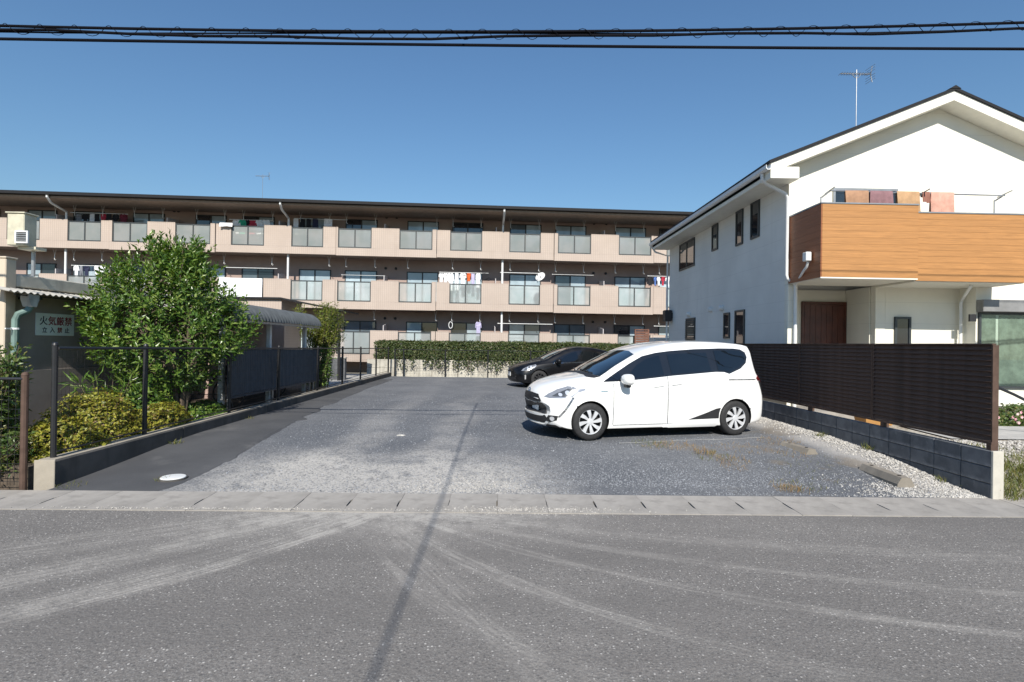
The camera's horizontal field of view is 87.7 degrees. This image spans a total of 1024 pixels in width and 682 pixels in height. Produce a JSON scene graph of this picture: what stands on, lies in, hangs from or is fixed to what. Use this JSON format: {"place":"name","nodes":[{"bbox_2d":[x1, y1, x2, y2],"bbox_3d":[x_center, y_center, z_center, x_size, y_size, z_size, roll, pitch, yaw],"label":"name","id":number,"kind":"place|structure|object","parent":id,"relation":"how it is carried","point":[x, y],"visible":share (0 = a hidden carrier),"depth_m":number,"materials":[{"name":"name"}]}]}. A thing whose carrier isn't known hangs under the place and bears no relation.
{"place":"outdoors","nodes":[
{"label":"outdoors","id":0,"kind":"place"},
{"bbox_2d":[0,383,311,489],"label":"planting bed","id":1,"kind":"object","parent":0,"point":[30,474],"depth_m":11.05,"materials":[{"name":"soil"}]},
{"bbox_2d":[0,256,17,372],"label":"cream wall","id":2,"kind":"structure","parent":1,"relation":"on","point":[7,280],"depth_m":8.33,"materials":[{"name":"paint"}]},
{"bbox_2d":[0,342,33,444],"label":"tall shrub","id":3,"kind":"object","parent":1,"relation":"on","point":[7,386],"visible":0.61,"depth_m":6.33,"materials":[{"name":"green plant"}]},
{"bbox_2d":[0,419,46,477],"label":"shrub","id":4,"kind":"object","parent":1,"relation":"on","point":[14,441],"visible":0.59,"depth_m":6.07,"materials":[{"name":"green plant"}]},
{"bbox_2d":[11,414,114,462],"bbox_3d":[-5.720,1.208,6.732,1.128,0.542,1.127,1,0,-1],"label":"azalea bush","id":5,"kind":"object","parent":1,"relation":"on","point":[43,443],"visible":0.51,"depth_m":6.57,"materials":[{"name":"yellow plant"}]},
{"bbox_2d":[32,386,148,447],"bbox_3d":[-5.949,1.067,7.654,1.393,0.821,1.418,1,0,-1],"label":"azalea bush","id":6,"kind":"object","parent":1,"relation":"on","point":[99,402],"visible":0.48,"depth_m":7.46,"materials":[{"name":"green plant"}]},
{"bbox_2d":[58,364,142,425],"bbox_3d":[-6.501,0.969,8.567,1.032,1.224,1.001,1,0,25],"label":"spear plant","id":7,"kind":"object","parent":1,"relation":"on","point":[97,384],"visible":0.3,"depth_m":8.48,"materials":[{"name":"green plant"}]},
{"bbox_2d":[93,386,186,427],"bbox_3d":[-6.317,1.141,8.970,1.650,0.762,1.399,1,0,-1],"label":"dark shrub","id":8,"kind":"object","parent":1,"relation":"on","point":[137,392],"visible":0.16,"depth_m":8.87,"materials":[{"name":"green plant"}]},
{"bbox_2d":[121,401,193,437],"bbox_3d":[-5.642,1.224,8.525,0.833,0.526,1.587,1,0,-1],"label":"azalea bush","id":9,"kind":"object","parent":1,"relation":"on","point":[170,407],"visible":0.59,"depth_m":8.33,"materials":[{"name":"green plant"}]},
{"bbox_2d":[64,229,266,411],"bbox_3d":[-6.222,-0.300,9.698,3.236,3.467,2.714,1,0,-1],"label":"evergreen tree","id":10,"kind":"object","parent":1,"relation":"on","point":[190,275],"visible":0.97,"depth_m":9.33,"materials":[{"name":"green plant"}]},
{"bbox_2d":[187,399,226,420],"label":"ground shrub","id":11,"kind":"object","parent":1,"relation":"on","point":[193,408],"visible":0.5,"depth_m":9.91,"materials":[{"name":"green plant"}]},
{"bbox_2d":[155,296,320,408],"bbox_3d":[-6.452,0.304,12.872,2.022,2.342,5.000,1,0,-1],"label":"bicycle shelter","id":12,"kind":"object","parent":1,"relation":"on","point":[270,316],"visible":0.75,"depth_m":12.67,"materials":[{"name":"white plastic"}]},
{"bbox_2d":[192,307,283,398],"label":"outbuilding","id":13,"kind":"structure","parent":1,"relation":"on","point":[277,335],"depth_m":14.31,"materials":[{"name":"concrete"}]},
{"bbox_2d":[226,349,276,400],"bbox_3d":[-5.568,0.823,11.497,0.090,1.316,2.220,1,0,-1],"label":"ribbed panel","id":14,"kind":"object","parent":1,"relation":"on","point":[271,371],"visible":0.72,"depth_m":11.46,"materials":[{"name":"grey metal"}]},
{"bbox_2d":[220,296,358,380],"bbox_3d":[-8.569,-0.063,20.833,4.514,3.099,2.200,1,0,-1],"label":"carport","id":15,"kind":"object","parent":1,"relation":"on","point":[292,338],"depth_m":19.89,"materials":[{"name":"corrugated grey metal"},{"name":"black metal"}]},
{"bbox_2d":[276,349,312,399],"bbox_3d":[-5.615,0.845,13.871,0.090,1.294,2.330,1,0,-1],"label":"ribbed panel","id":16,"kind":"object","parent":1,"relation":"on","point":[288,362],"visible":0.76,"depth_m":13.81,"materials":[{"name":"grey metal"}]},
{"bbox_2d":[312,349,319,390],"bbox_3d":[-5.645,0.855,15.336,0.090,1.290,0.500,1,0,-1],"label":"ribbed panel","id":17,"kind":"object","parent":1,"relation":"on","point":[314,368],"visible":0.4,"depth_m":15.20,"materials":[{"name":"grey metal"}]},
{"bbox_2d":[298,343,336,389],"bbox_3d":[-5.748,0.752,15.873,1.139,1.466,1.108,1,0,-41],"label":"dark bush","id":18,"kind":"object","parent":1,"relation":"on","point":[322,375],"visible":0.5,"depth_m":15.92,"materials":[{"name":"green plant"}]},
{"bbox_2d":[161,360,244,408],"bbox_3d":[-6.464,0.915,11.155,1.728,1.040,0.556,1,0,-5],"label":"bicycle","id":19,"kind":"object","parent":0,"point":[212,394],"visible":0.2,"depth_m":11.16,"materials":[{"name":"metal"}]},
{"bbox_2d":[307,374,377,388],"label":"path","id":20,"kind":"structure","parent":0,"point":[354,376],"depth_m":20.54,"materials":[{"name":"concrete"}]},
{"bbox_2d":[291,299,348,387],"bbox_3d":[-5.946,0.068,16.551,1.825,2.792,1.511,1,0,-1],"label":"nandina bush","id":21,"kind":"object","parent":20,"relation":"on","point":[325,334],"visible":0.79,"depth_m":16.28,"materials":[{"name":"green plant"}]},
{"bbox_2d":[325,357,346,379],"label":"garden wall","id":22,"kind":"structure","parent":20,"relation":"on","point":[334,364],"depth_m":20.17,"materials":[{"name":"concrete"}]},
{"bbox_2d":[346,372,497,512],"bbox_3d":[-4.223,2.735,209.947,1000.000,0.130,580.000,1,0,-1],"label":"ground","id":23,"kind":"structure","parent":0,"point":[366,373],"depth_m":27.16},
{"bbox_2d":[0,372,29,489],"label":"street fence","id":24,"kind":"object","parent":23,"relation":"on","point":[23,436],"visible":0.94,"depth_m":5.88,"materials":[{"name":"brown metal"}]},
{"bbox_2d":[0,274,195,424],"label":"store building","id":25,"kind":"structure","parent":23,"relation":"on","point":[34,294],"depth_m":9.13,"materials":[{"name":"concrete"}]},
{"bbox_2d":[5,211,46,275],"bbox_3d":[-8.471,-1.593,9.290,0.430,1.240,0.360,1,0,-1],"label":"pole cabinet","id":26,"kind":"object","parent":25,"relation":"on","point":[21,230],"visible":0.98,"depth_m":9.15,"materials":[{"name":"beige metal"}]},
{"bbox_2d":[35,313,73,335],"bbox_3d":[-7.926,-0.282,9.261,0.017,0.379,0.749,1,0,2],"label":"warning sign","id":27,"kind":"object","parent":25,"relation":"attached to","point":[47,324],"visible":1,"depth_m":9.23,"materials":[{"name":"metal"}]},
{"bbox_2d":[34,372,391,489],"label":"kerb wall","id":28,"kind":"structure","parent":23,"relation":"on","point":[58,470],"depth_m":7.29,"materials":[{"name":"concrete"}]},
{"bbox_2d":[50,342,389,457],"bbox_3d":[-5.383,0.730,15.057,0.087,1.345,18.035,1,0,-1],"label":"fence","id":29,"kind":"object","parent":28,"relation":"on","point":[56,348],"visible":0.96,"depth_m":7.81,"materials":[{"name":"black metal"}]},
{"bbox_2d":[0,190,692,371],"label":"apartment building","id":30,"kind":"structure","parent":23,"relation":"on","point":[608,262],"depth_m":27.98,"materials":[{"name":"brown tile"}]},
{"bbox_2d":[26,263,55,273],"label":"window","id":31,"kind":"structure","parent":30,"relation":"in","point":[40,267],"depth_m":27.58,"materials":[{"name":"glass"}]},
{"bbox_2d":[27,210,56,219],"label":"window","id":32,"kind":"structure","parent":30,"relation":"in","point":[43,214],"depth_m":27.59,"materials":[{"name":"glass"}]},
{"bbox_2d":[72,264,102,275],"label":"window","id":33,"kind":"structure","parent":30,"relation":"in","point":[91,273],"depth_m":27.74,"materials":[{"name":"glass"}]},
{"bbox_2d":[73,211,104,221],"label":"window","id":34,"kind":"structure","parent":30,"relation":"in","point":[83,212],"depth_m":27.74,"materials":[{"name":"grey glass"}]},
{"bbox_2d":[133,213,164,222],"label":"window","id":35,"kind":"structure","parent":30,"relation":"in","point":[140,217],"depth_m":27.95,"materials":[{"name":"grey glass"}]},
{"bbox_2d":[195,215,226,224],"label":"window","id":36,"kind":"structure","parent":30,"relation":"in","point":[202,219],"depth_m":28.16,"materials":[{"name":"grey glass"}]},
{"bbox_2d":[205,267,225,276],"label":"window","id":37,"kind":"structure","parent":30,"relation":"in","point":[224,268],"depth_m":28.18,"materials":[{"name":"grey glass"}]},
{"bbox_2d":[218,278,262,296],"bbox_3d":[-13.722,-2.666,26.994,2.140,1.031,0.239,1,0,-4],"label":"bedding","id":38,"kind":"object","parent":30,"relation":"hanging from","point":[251,287],"visible":0.84,"depth_m":26.93,"materials":[{"name":"white fabric"}]},
{"bbox_2d":[242,268,273,278],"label":"window","id":39,"kind":"structure","parent":30,"relation":"in","point":[246,272],"depth_m":28.32,"materials":[{"name":"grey glass"}]},
{"bbox_2d":[244,216,274,224],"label":"window","id":40,"kind":"structure","parent":30,"relation":"in","point":[252,218],"depth_m":28.33,"materials":[{"name":"grey glass"}]},
{"bbox_2d":[299,269,330,280],"bbox_3d":[-10.545,-2.871,28.514,1.675,1.900,0.048,1,0,-4],"label":"window","id":41,"kind":"structure","parent":30,"relation":"in","point":[304,274],"depth_m":28.51,"materials":[{"name":"blue glass"}]},
{"bbox_2d":[300,218,331,227],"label":"window","id":42,"kind":"structure","parent":30,"relation":"in","point":[320,220],"depth_m":28.54,"materials":[{"name":"grey glass"}]},
{"bbox_2d":[344,321,375,330],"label":"window","id":43,"kind":"structure","parent":30,"relation":"in","point":[352,325],"depth_m":28.66,"materials":[{"name":"grey glass"}]},
{"bbox_2d":[345,270,376,281],"bbox_3d":[-8.136,-2.836,28.678,1.694,1.900,0.048,1,0,-4],"label":"window","id":44,"kind":"structure","parent":30,"relation":"in","point":[350,275],"depth_m":28.68,"materials":[{"name":"blue glass"}]},
{"bbox_2d":[345,219,377,228],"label":"window","id":45,"kind":"structure","parent":30,"relation":"in","point":[352,223],"depth_m":28.69,"materials":[{"name":"black glass"}]},
{"bbox_2d":[406,322,437,339],"bbox_3d":[-4.897,-0.088,28.886,1.692,1.900,0.048,1,0,-4],"label":"window","id":46,"kind":"structure","parent":30,"relation":"in","point":[410,326],"depth_m":28.89,"materials":[{"name":"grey glass"}]},
{"bbox_2d":[407,272,437,282],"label":"window","id":47,"kind":"structure","parent":30,"relation":"in","point":[412,277],"depth_m":28.90,"materials":[{"name":"blue glass"}]},
{"bbox_2d":[451,322,481,332],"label":"window","id":48,"kind":"structure","parent":30,"relation":"in","point":[458,327],"depth_m":29.05,"materials":[{"name":"grey glass"}]},
{"bbox_2d":[452,222,482,231],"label":"window","id":49,"kind":"structure","parent":30,"relation":"in","point":[456,226],"depth_m":29.07,"materials":[{"name":"glass"}]},
{"bbox_2d":[453,273,482,283],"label":"window","id":50,"kind":"structure","parent":30,"relation":"in","point":[466,282],"depth_m":29.07,"materials":[{"name":"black glass"}]},
{"bbox_2d":[508,324,539,333],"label":"window","id":51,"kind":"structure","parent":30,"relation":"in","point":[513,328],"depth_m":29.27,"materials":[{"name":"glass"}]},
{"bbox_2d":[509,274,540,284],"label":"window","id":52,"kind":"structure","parent":30,"relation":"in","point":[514,279],"depth_m":29.27,"materials":[{"name":"glass"}]},
{"bbox_2d":[510,224,541,233],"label":"window","id":53,"kind":"structure","parent":30,"relation":"in","point":[516,228],"depth_m":29.29,"materials":[{"name":"glass"}]},
{"bbox_2d":[554,324,584,334],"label":"window","id":54,"kind":"structure","parent":30,"relation":"in","point":[564,329],"depth_m":29.44,"materials":[{"name":"glass"}]},
{"bbox_2d":[555,275,585,285],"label":"window","id":55,"kind":"structure","parent":30,"relation":"in","point":[561,280],"depth_m":29.45,"materials":[{"name":"glass"}]},
{"bbox_2d":[555,225,585,234],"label":"window","id":56,"kind":"structure","parent":30,"relation":"in","point":[560,229],"depth_m":29.46,"materials":[{"name":"glass"}]},
{"bbox_2d":[614,325,644,335],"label":"window","id":57,"kind":"structure","parent":30,"relation":"in","point":[628,330],"depth_m":29.65,"materials":[{"name":"glass"}]},
{"bbox_2d":[614,276,645,287],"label":"window","id":58,"kind":"structure","parent":30,"relation":"in","point":[639,282],"depth_m":29.68,"materials":[{"name":"glass"}]},
{"bbox_2d":[615,227,645,236],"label":"window","id":59,"kind":"structure","parent":30,"relation":"in","point":[621,231],"depth_m":29.69,"materials":[{"name":"glass"}]},
{"bbox_2d":[658,326,668,335],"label":"window","id":60,"kind":"structure","parent":30,"relation":"in","point":[661,330],"depth_m":29.80,"materials":[{"name":"glass"}]},
{"bbox_2d":[367,359,522,377],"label":"retaining wall","id":61,"kind":"structure","parent":23,"relation":"on","point":[413,370],"depth_m":24.73,"materials":[{"name":"concrete"}]},
{"bbox_2d":[373,339,634,360],"bbox_3d":[1.191,0.640,25.467,15.441,1.386,1.231,1,0,-1],"label":"hedge","id":62,"kind":"object","parent":61,"relation":"on","point":[513,346],"visible":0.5,"depth_m":24.96,"materials":[{"name":"green plant"}]},
{"bbox_2d":[394,349,549,377],"bbox_3d":[-0.303,1.075,24.444,10.160,1.300,0.060,1,0,-1],"label":"back fence","id":63,"kind":"object","parent":23,"relation":"on","point":[445,368],"visible":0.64,"depth_m":24.40,"materials":[{"name":"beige metal"}]},
{"bbox_2d":[395,350,417,369],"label":"creeper","id":64,"kind":"object","parent":63,"relation":"attached to","point":[412,358],"visible":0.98,"depth_m":24.50,"materials":[{"name":"green plant"}]},
{"bbox_2d":[422,349,450,373],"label":"creeper","id":65,"kind":"object","parent":63,"relation":"attached to","point":[434,359],"visible":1,"depth_m":24.52,"materials":[{"name":"green plant"}]},
{"bbox_2d":[452,349,521,374],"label":"creeper","id":66,"kind":"object","parent":63,"relation":"attached to","point":[508,354],"visible":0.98,"depth_m":24.56,"materials":[{"name":"green plant"}]},
{"bbox_2d":[0,490,1023,517],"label":"kerb","id":67,"kind":"structure","parent":23,"relation":"on","point":[660,505],"depth_m":5.62,"materials":[{"name":"concrete"}]},
{"bbox_2d":[761,400,1003,498],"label":"block wall","id":68,"kind":"structure","parent":23,"relation":"on","point":[975,469],"depth_m":7.09,"materials":[{"name":"concrete"}]},
{"bbox_2d":[739,343,998,450],"bbox_3d":[5.426,0.718,11.055,0.090,1.328,9.915,1,0,-1],"label":"louvre fence","id":69,"kind":"object","parent":68,"relation":"on","point":[950,389],"visible":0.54,"depth_m":7.59,"materials":[{"name":"brown metal"}]},
{"bbox_2d":[48,376,961,497],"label":"parking lot","id":70,"kind":"structure","parent":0,"point":[477,389],"depth_m":7.72,"materials":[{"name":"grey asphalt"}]},
{"bbox_2d":[49,379,392,490],"bbox_3d":[-4.565,1.616,13.985,1.375,0.152,16.253,1,0,-1],"label":"asphalt patch","id":71,"kind":"object","parent":70,"relation":"on","point":[196,455],"visible":0.98,"depth_m":7.47,"materials":[{"name":"asphalt"}]},
{"bbox_2d":[158,474,187,481],"bbox_3d":[-4.011,1.622,6.313,0.300,0.046,0.300,1,0,-1],"label":"drain cover","id":72,"kind":"object","parent":71,"relation":"on","point":[174,477],"visible":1,"depth_m":6.25,"materials":[{"name":"white plastic"}]},
{"bbox_2d":[10,417,987,515],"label":"white gravel","id":73,"kind":"structure","parent":70,"relation":"on","point":[947,488],"depth_m":6.47,"materials":[{"name":"gravel"}]},
{"bbox_2d":[55,415,946,492],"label":"weeds","id":74,"kind":"object","parent":70,"relation":"on","point":[818,434],"visible":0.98,"depth_m":7.81,"materials":[{"name":"green plant"}]},
{"bbox_2d":[508,346,607,384],"bbox_3d":[2.044,0.941,19.970,4.463,1.485,2.120,1,0,-14],"label":"hatchback car","id":75,"kind":"object","parent":70,"relation":"on","point":[553,362],"visible":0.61,"depth_m":19.11,"materials":[{"name":"metal"}]},
{"bbox_2d":[524,340,761,439],"bbox_3d":[2.324,0.806,9.779,4.240,1.655,2.190,1,0,-15],"label":"minivan","id":76,"kind":"object","parent":70,"relation":"on","point":[673,383],"visible":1,"depth_m":9.06,"materials":[{"name":"metal"}]},
{"bbox_2d":[780,442,817,454],"bbox_3d":[4.432,1.676,8.272,0.205,0.128,0.625,1,0,-8],"label":"wheel stop","id":77,"kind":"object","parent":70,"relation":"on","point":[801,448],"visible":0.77,"depth_m":8.15,"materials":[{"name":"concrete"}]},
{"bbox_2d":[859,463,913,487],"bbox_3d":[4.795,1.722,6.859,0.205,0.128,0.782,1,0,3],"label":"wheel stop","id":78,"kind":"object","parent":70,"relation":"on","point":[892,478],"visible":0.98,"depth_m":6.71,"materials":[{"name":"concrete"}]},
{"bbox_2d":[0,510,1023,681],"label":"road","id":79,"kind":"structure","parent":0,"point":[158,596],"depth_m":3.57,"materials":[{"name":"grey asphalt"}]},
{"bbox_2d":[0,20,1023,40],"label":"cable bundle","id":80,"kind":"object","parent":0,"point":[37,28],"visible":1,"depth_m":6.05,"materials":[{"name":"rubber"}]},
{"bbox_2d":[0,37,1023,50],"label":"overhead cable","id":81,"kind":"object","parent":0,"point":[500,45],"visible":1,"depth_m":5.76,"materials":[{"name":"rubber"}]},
{"bbox_2d":[0,0,1023,211],"label":"sky","id":82,"kind":"structure","parent":0,"point":[654,129],"materials":[{"name":"blue"}]},
{"bbox_2d":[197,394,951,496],"bbox_3d":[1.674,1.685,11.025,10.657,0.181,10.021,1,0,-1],"label":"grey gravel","id":83,"kind":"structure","parent":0,"point":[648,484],"depth_m":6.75,"materials":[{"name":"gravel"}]},
{"bbox_2d":[642,437,812,494],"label":"dry grass","id":84,"kind":"structure","parent":0,"point":[788,486],"depth_m":7.90,"materials":[{"name":"brown plant"}]},
{"bbox_2d":[854,417,892,425],"bbox_3d":[6.976,1.470,10.284,0.600,0.270,0.400,1,0,-1],"label":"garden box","id":85,"kind":"object","parent":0,"point":[867,421],"visible":0.04,"depth_m":10.13,"materials":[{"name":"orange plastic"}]},
{"bbox_2d":[889,422,1023,498],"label":"garden ground","id":86,"kind":"structure","parent":0,"point":[924,433],"depth_m":8.71,"materials":[{"name":"soil"}]},
{"bbox_2d":[634,329,648,342],"bbox_3d":[6.846,0.588,28.185,0.775,2.420,0.060,1,0,-4],"label":"slatted screen","id":87,"kind":"object","parent":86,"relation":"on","point":[641,336],"visible":0.27,"depth_m":28.17,"materials":[{"name":"wood"}]},
{"bbox_2d":[649,85,1023,419],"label":"house","id":88,"kind":"structure","parent":86,"relation":"on","point":[774,251],"depth_m":11.48,"materials":[{"name":"paint"}]},
{"bbox_2d":[679,237,694,271],"bbox_3d":[5.793,-2.853,17.692,0.034,0.907,1.428,1,0,-1],"label":"window","id":89,"kind":"structure","parent":88,"relation":"in","point":[686,249],"depth_m":17.63,"materials":[{"name":"black glass"}]},
{"bbox_2d":[685,317,695,339],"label":"window","id":90,"kind":"structure","parent":88,"relation":"in","point":[688,319],"depth_m":17.20,"materials":[{"name":"black glass"}]},
{"bbox_2d":[711,223,718,251],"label":"window","id":91,"kind":"structure","parent":88,"relation":"in","point":[714,229],"depth_m":15.38,"materials":[{"name":"black glass"}]},
{"bbox_2d":[723,312,729,337],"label":"window","id":92,"kind":"structure","parent":88,"relation":"in","point":[726,316],"depth_m":14.48,"materials":[{"name":"black glass"}]},
{"bbox_2d":[735,208,743,246],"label":"window","id":93,"kind":"structure","parent":88,"relation":"in","point":[739,215],"depth_m":13.78,"materials":[{"name":"black glass"}]},
{"bbox_2d":[734,309,744,343],"bbox_3d":[5.836,-0.343,13.683,0.034,0.904,0.550,1,0,-1],"label":"window","id":94,"kind":"structure","parent":88,"relation":"in","point":[739,315],"depth_m":13.68,"materials":[{"name":"black glass"}]},
{"bbox_2d":[750,199,759,239],"bbox_3d":[5.889,-2.948,12.929,0.034,0.911,0.436,1,0,-1],"label":"window","id":95,"kind":"structure","parent":88,"relation":"in","point":[755,206],"depth_m":12.91,"materials":[{"name":"black glass"}]},
{"bbox_2d":[804,304,843,343],"bbox_3d":[7.222,0.292,12.337,0.936,2.295,0.110,1,0,-1],"label":"door","id":96,"kind":"structure","parent":88,"relation":"in","point":[823,323],"depth_m":12.35,"materials":[{"name":"wood"}]},
{"bbox_2d":[838,64,874,123],"bbox_3d":[8.451,-5.861,13.126,0.850,1.844,0.320,1,0,-1],"label":"television aerial","id":97,"kind":"object","parent":88,"relation":"on","point":[856,74],"visible":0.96,"depth_m":13.10,"materials":[{"name":"grey metal"}]},
{"bbox_2d":[832,188,897,202],"bbox_3d":[7.568,-2.301,11.442,1.400,1.940,0.043,1,0,-1],"label":"window","id":98,"kind":"structure","parent":88,"relation":"in","point":[836,196],"depth_m":11.43,"materials":[{"name":"grey metal"}]},
{"bbox_2d":[894,317,910,343],"bbox_3d":[8.378,0.081,11.446,0.350,1.200,0.043,1,0,-1],"label":"window","id":99,"kind":"structure","parent":88,"relation":"in","point":[902,325],"depth_m":11.44,"materials":[{"name":"grey glass"}]},
{"bbox_2d":[820,186,1012,212],"bbox_3d":[8.150,-2.781,10.799,3.745,0.542,0.324,1,0,-1],"label":"laundry pole","id":100,"kind":"object","parent":88,"relation":"attached to","point":[999,196],"visible":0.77,"depth_m":10.82,"materials":[{"name":"metal"}]},
{"bbox_2d":[844,190,868,202],"bbox_3d":[6.960,-2.835,10.765,0.480,0.418,0.112,1,0,-1],"label":"towel","id":101,"kind":"object","parent":100,"relation":"hanging from","point":[857,196],"visible":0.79,"depth_m":10.76,"materials":[{"name":"orange fabric"}]},
{"bbox_2d":[869,191,893,202],"bbox_3d":[7.462,-2.833,10.775,0.459,0.409,0.113,1,0,-1],"label":"towel","id":102,"kind":"object","parent":100,"relation":"hanging from","point":[880,196],"visible":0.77,"depth_m":10.77,"materials":[{"name":"fabric"}]},
{"bbox_2d":[896,191,920,211],"bbox_3d":[8.009,-2.803,10.786,0.460,0.452,0.113,1,0,-1],"label":"towel","id":103,"kind":"object","parent":100,"relation":"hanging from","point":[907,197],"visible":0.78,"depth_m":10.78,"materials":[{"name":"beige fabric"}]},
{"bbox_2d":[920,192,930,202],"bbox_3d":[8.383,-2.905,10.794,0.154,0.237,0.109,1,0,-1],"label":"towel","id":104,"kind":"object","parent":100,"relation":"hanging from","point":[925,196],"visible":1,"depth_m":10.78,"materials":[{"name":"fabric"}]},
{"bbox_2d":[929,192,954,211],"bbox_3d":[8.716,-2.745,10.800,0.473,0.547,0.110,1,0,-1],"label":"towel","id":105,"kind":"object","parent":100,"relation":"hanging from","point":[942,201],"visible":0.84,"depth_m":10.79,"materials":[{"name":"fabric"}]},
{"bbox_2d":[977,312,1023,388],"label":"window","id":106,"kind":"structure","parent":88,"relation":"in","point":[1011,327],"depth_m":11.10,"materials":[{"name":"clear glass"}]},
{"bbox_2d":[907,426,1023,438],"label":"walkway","id":107,"kind":"structure","parent":86,"relation":"on","point":[1010,432],"depth_m":9.31,"materials":[{"name":"concrete"}]},
{"bbox_2d":[947,439,1023,500],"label":"grass","id":108,"kind":"structure","parent":86,"relation":"on","point":[1011,470],"depth_m":6.66,"materials":[{"name":"green plant"}]},
{"bbox_2d":[998,403,1023,425],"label":"flower bush","id":109,"kind":"object","parent":86,"relation":"on","point":[1005,418],"visible":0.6,"depth_m":10.38,"materials":[{"name":"green plant"}]},
{"bbox_2d":[942,438,1023,456],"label":"garden gravel","id":110,"kind":"structure","parent":0,"point":[1017,447],"depth_m":8.22,"materials":[{"name":"gravel"}]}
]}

